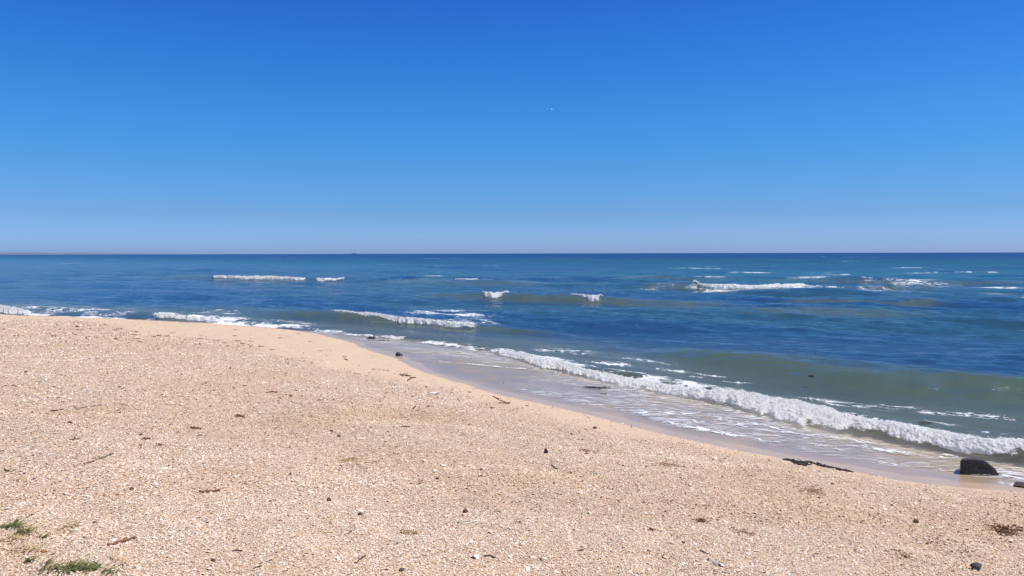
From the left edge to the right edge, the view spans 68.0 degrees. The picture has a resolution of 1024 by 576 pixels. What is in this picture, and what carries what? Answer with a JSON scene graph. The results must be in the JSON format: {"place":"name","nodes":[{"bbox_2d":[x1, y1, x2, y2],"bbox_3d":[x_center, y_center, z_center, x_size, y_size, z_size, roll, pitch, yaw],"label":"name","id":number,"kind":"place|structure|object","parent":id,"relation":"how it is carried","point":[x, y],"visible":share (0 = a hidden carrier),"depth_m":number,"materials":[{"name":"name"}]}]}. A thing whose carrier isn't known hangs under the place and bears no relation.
{"place":"outdoors","nodes":[
{"label":"outdoors","id":0,"kind":"place"},
{"bbox_2d":[0,253,135,254],"bbox_3d":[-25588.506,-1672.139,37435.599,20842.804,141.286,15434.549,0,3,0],"label":"hills","id":1,"kind":"structure","parent":0,"point":[63,253],"depth_m":38744.36,"materials":[{"name":"blue"}]},
{"bbox_2d":[0,312,1023,575],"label":"sand beach","id":2,"kind":"structure","parent":0,"point":[930,468],"depth_m":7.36,"materials":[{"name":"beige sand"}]},
{"bbox_2d":[0,522,13,528],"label":"grass tuft","id":3,"kind":"object","parent":2,"relation":"on","point":[3,525],"visible":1,"depth_m":4.36,"materials":[{"name":"green plant"}]},
{"bbox_2d":[5,515,28,528],"bbox_3d":[-2.875,1.357,4.394,0.167,0.044,0.156,0,3,0],"label":"grass tuft","id":4,"kind":"object","parent":2,"relation":"on","point":[19,523],"visible":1,"depth_m":4.40,"materials":[{"name":"green plant"}]},
{"bbox_2d":[1,531,34,541],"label":"grass tuft","id":5,"kind":"object","parent":2,"relation":"on","point":[14,537],"visible":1,"depth_m":4.23,"materials":[{"name":"plant"}]},
{"bbox_2d":[1,541,46,556],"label":"grass tuft","id":6,"kind":"object","parent":2,"relation":"on","point":[25,550],"visible":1,"depth_m":4.09,"materials":[{"name":"plant"}]},
{"bbox_2d":[9,522,43,534],"bbox_3d":[-2.762,1.380,4.330,0.188,0.057,0.139,2,3,36],"label":"grass tuft","id":7,"kind":"object","parent":2,"relation":"on","point":[27,531],"visible":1,"depth_m":4.33,"materials":[{"name":"green plant"}]},
{"bbox_2d":[23,554,43,562],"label":"grass tuft","id":8,"kind":"object","parent":2,"relation":"on","point":[29,559],"visible":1,"depth_m":3.92,"materials":[{"name":"green plant"}]},
{"bbox_2d":[30,559,83,575],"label":"grass tuft","id":9,"kind":"object","parent":2,"relation":"on","point":[56,565],"visible":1,"depth_m":3.79,"materials":[{"name":"green plant"}]},
{"bbox_2d":[55,517,85,532],"bbox_3d":[-2.618,1.405,4.474,0.126,0.034,0.245,0,3,-7],"label":"grass tuft","id":10,"kind":"object","parent":2,"relation":"on","point":[71,525],"visible":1,"depth_m":4.49,"materials":[{"name":"plant"}]},
{"bbox_2d":[46,557,111,574],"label":"grass tuft","id":11,"kind":"object","parent":2,"relation":"on","point":[78,563],"visible":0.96,"depth_m":3.81,"materials":[{"name":"green plant"}]},
{"bbox_2d":[81,560,103,569],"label":"grass tuft","id":12,"kind":"object","parent":2,"relation":"on","point":[93,565],"visible":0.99,"depth_m":3.83,"materials":[{"name":"green plant"}]},
{"bbox_2d":[101,566,122,575],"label":"grass tuft","id":13,"kind":"object","parent":2,"relation":"on","point":[109,569],"visible":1,"depth_m":3.79,"materials":[{"name":"green plant"}]},
{"bbox_2d":[107,553,129,564],"bbox_3d":[-2.050,1.411,3.929,0.193,0.034,0.102,2,4,41],"label":"grass tuft","id":14,"kind":"object","parent":2,"relation":"on","point":[115,560],"visible":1,"depth_m":3.94,"materials":[{"name":"plant"}]},
{"bbox_2d":[107,536,135,544],"bbox_3d":[-2.172,1.409,4.228,0.030,0.026,0.166,1,3,31],"label":"bark piece","id":15,"kind":"object","parent":2,"relation":"on","point":[123,540],"visible":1,"depth_m":4.23,"materials":[{"name":"brown wood"}]},
{"bbox_2d":[199,489,219,492],"bbox_3d":[-2.105,1.405,5.281,0.140,0.043,0.027,-1,3,-10],"label":"driftwood stick","id":16,"kind":"object","parent":2,"relation":"on","point":[207,490],"visible":1,"depth_m":5.28,"materials":[{"name":"brown wood"}]},
{"bbox_2d":[342,457,363,461],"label":"seaweed clump","id":17,"kind":"object","parent":2,"relation":"on","point":[349,459],"visible":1,"depth_m":6.50,"materials":[{"name":"plant"}]},
{"bbox_2d":[399,529,421,534],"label":"seaweed clump","id":18,"kind":"object","parent":2,"relation":"on","point":[408,531],"visible":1,"depth_m":4.70,"materials":[{"name":"plant"}]},
{"bbox_2d":[564,445,599,452],"bbox_3d":[0.712,1.626,7.656,0.392,0.070,0.176,0,3,0],"label":"seaweed clump","id":19,"kind":"object","parent":2,"relation":"on","point":[584,450],"visible":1,"depth_m":7.65,"materials":[{"name":"beige plant"}]},
{"bbox_2d":[646,459,681,466],"bbox_3d":[1.412,1.635,7.102,0.359,0.055,0.194,1,3,14],"label":"seaweed clump","id":20,"kind":"object","parent":2,"relation":"on","point":[665,463],"visible":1,"depth_m":7.09,"materials":[{"name":"beige plant"}]},
{"bbox_2d":[691,518,710,523],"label":"seaweed clump","id":21,"kind":"object","parent":2,"relation":"on","point":[700,520],"visible":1,"depth_m":5.29,"materials":[{"name":"brown plant"}]},
{"bbox_2d":[728,527,761,535],"bbox_3d":[1.544,1.600,4.997,0.201,0.048,0.168,0,3,0],"label":"seaweed clump","id":22,"kind":"object","parent":2,"relation":"on","point":[745,530],"visible":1,"depth_m":5.00,"materials":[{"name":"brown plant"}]},
{"bbox_2d":[799,485,826,496],"bbox_3d":[2.551,1.715,6.434,0.219,0.050,0.267,2,4,43],"label":"seaweed clump","id":23,"kind":"object","parent":2,"relation":"on","point":[813,489],"visible":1,"depth_m":6.46,"materials":[{"name":"beige plant"}]},
{"bbox_2d":[783,458,853,471],"bbox_3d":[3.063,1.797,7.671,0.402,0.089,0.645,-1,3,-24],"label":"seaweed line","id":24,"kind":"object","parent":2,"relation":"on","point":[803,463],"visible":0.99,"depth_m":7.68,"materials":[{"name":"black plant"}]},
{"bbox_2d":[895,549,912,559],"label":"seaweed clump","id":25,"kind":"object","parent":2,"relation":"on","point":[896,553],"visible":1,"depth_m":4.75,"materials":[{"name":"beige plant"}]},
{"bbox_2d":[970,562,981,570],"bbox_3d":[2.776,1.668,4.542,0.061,0.051,0.054,2,3,35],"label":"dark stone","id":26,"kind":"object","parent":2,"relation":"on","point":[977,566],"visible":1,"depth_m":4.53,"materials":[{"name":"grey stone"}]},
{"bbox_2d":[960,458,998,475],"bbox_3d":[4.789,1.859,7.803,0.496,0.284,0.287,0,3,0],"label":"boulder","id":27,"kind":"object","parent":2,"relation":"on","point":[975,466],"visible":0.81,"depth_m":7.67,"materials":[{"name":"black stone"}]},
{"bbox_2d":[984,524,1023,536],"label":"seaweed clump","id":28,"kind":"object","parent":2,"relation":"on","point":[1004,530],"visible":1,"depth_m":5.48,"materials":[{"name":"brown plant"}]},
{"bbox_2d":[0,252,1023,485],"bbox_3d":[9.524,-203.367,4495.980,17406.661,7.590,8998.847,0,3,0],"label":"sea water","id":29,"kind":"structure","parent":0,"point":[936,340],"depth_m":30.10,"materials":[{"name":"blue liquid"}]},
{"bbox_2d":[0,305,33,315],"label":"breaking wave","id":30,"kind":"object","parent":29,"relation":"on","point":[9,309],"visible":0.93,"depth_m":29.18,"materials":[{"name":"white liquid"}]},
{"bbox_2d":[156,313,219,321],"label":"breaking wave","id":31,"kind":"object","parent":29,"relation":"on","point":[169,315],"visible":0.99,"depth_m":26.09,"materials":[{"name":"white liquid"}]},
{"bbox_2d":[213,274,305,279],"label":"breaking wave","id":32,"kind":"object","parent":29,"relation":"on","point":[261,277],"visible":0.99,"depth_m":65.89,"materials":[{"name":"white liquid"}]},
{"bbox_2d":[316,277,343,281],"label":"breaking wave","id":33,"kind":"object","parent":29,"relation":"on","point":[330,279],"visible":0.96,"depth_m":61.96,"materials":[{"name":"white liquid"}]},
{"bbox_2d":[384,335,402,339],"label":"breaking wave","id":34,"kind":"object","parent":29,"relation":"on","point":[391,337],"visible":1,"depth_m":20.23,"materials":[{"name":"white liquid"}]},
{"bbox_2d":[333,309,477,327],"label":"breaking wave","id":35,"kind":"object","parent":29,"relation":"on","point":[429,321],"visible":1,"depth_m":24.16,"materials":[{"name":"white liquid"}]},
{"bbox_2d":[483,290,510,297],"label":"breaking wave","id":36,"kind":"object","parent":29,"relation":"on","point":[493,295],"visible":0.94,"depth_m":38.16,"materials":[{"name":"white liquid"}]},
{"bbox_2d":[570,293,601,300],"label":"breaking wave","id":37,"kind":"object","parent":29,"relation":"on","point":[592,297],"visible":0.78,"depth_m":35.69,"materials":[{"name":"white liquid"}]},
{"bbox_2d":[584,386,608,388],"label":"seaweed clump","id":38,"kind":"object","parent":29,"relation":"on","point":[604,387],"visible":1,"depth_m":12.57,"materials":[{"name":"grey"}]},
{"bbox_2d":[694,280,818,288],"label":"breaking wave","id":39,"kind":"object","parent":29,"relation":"on","point":[746,286],"visible":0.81,"depth_m":46.93,"materials":[{"name":"white liquid"}]},
{"bbox_2d":[497,350,1023,455],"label":"breaking wave","id":40,"kind":"object","parent":29,"relation":"on","point":[800,413],"visible":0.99,"depth_m":10.34,"materials":[{"name":"white liquid"}]},
{"bbox_2d":[1013,482,1023,487],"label":"flat rock","id":41,"kind":"object","parent":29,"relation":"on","point":[1018,484],"visible":1,"depth_m":7.29,"materials":[{"name":"brown stone"}]},
{"bbox_2d":[0,0,1023,253],"label":"sky","id":42,"kind":"structure","parent":0,"point":[127,126],"materials":[{"name":"blue"}]}
]}

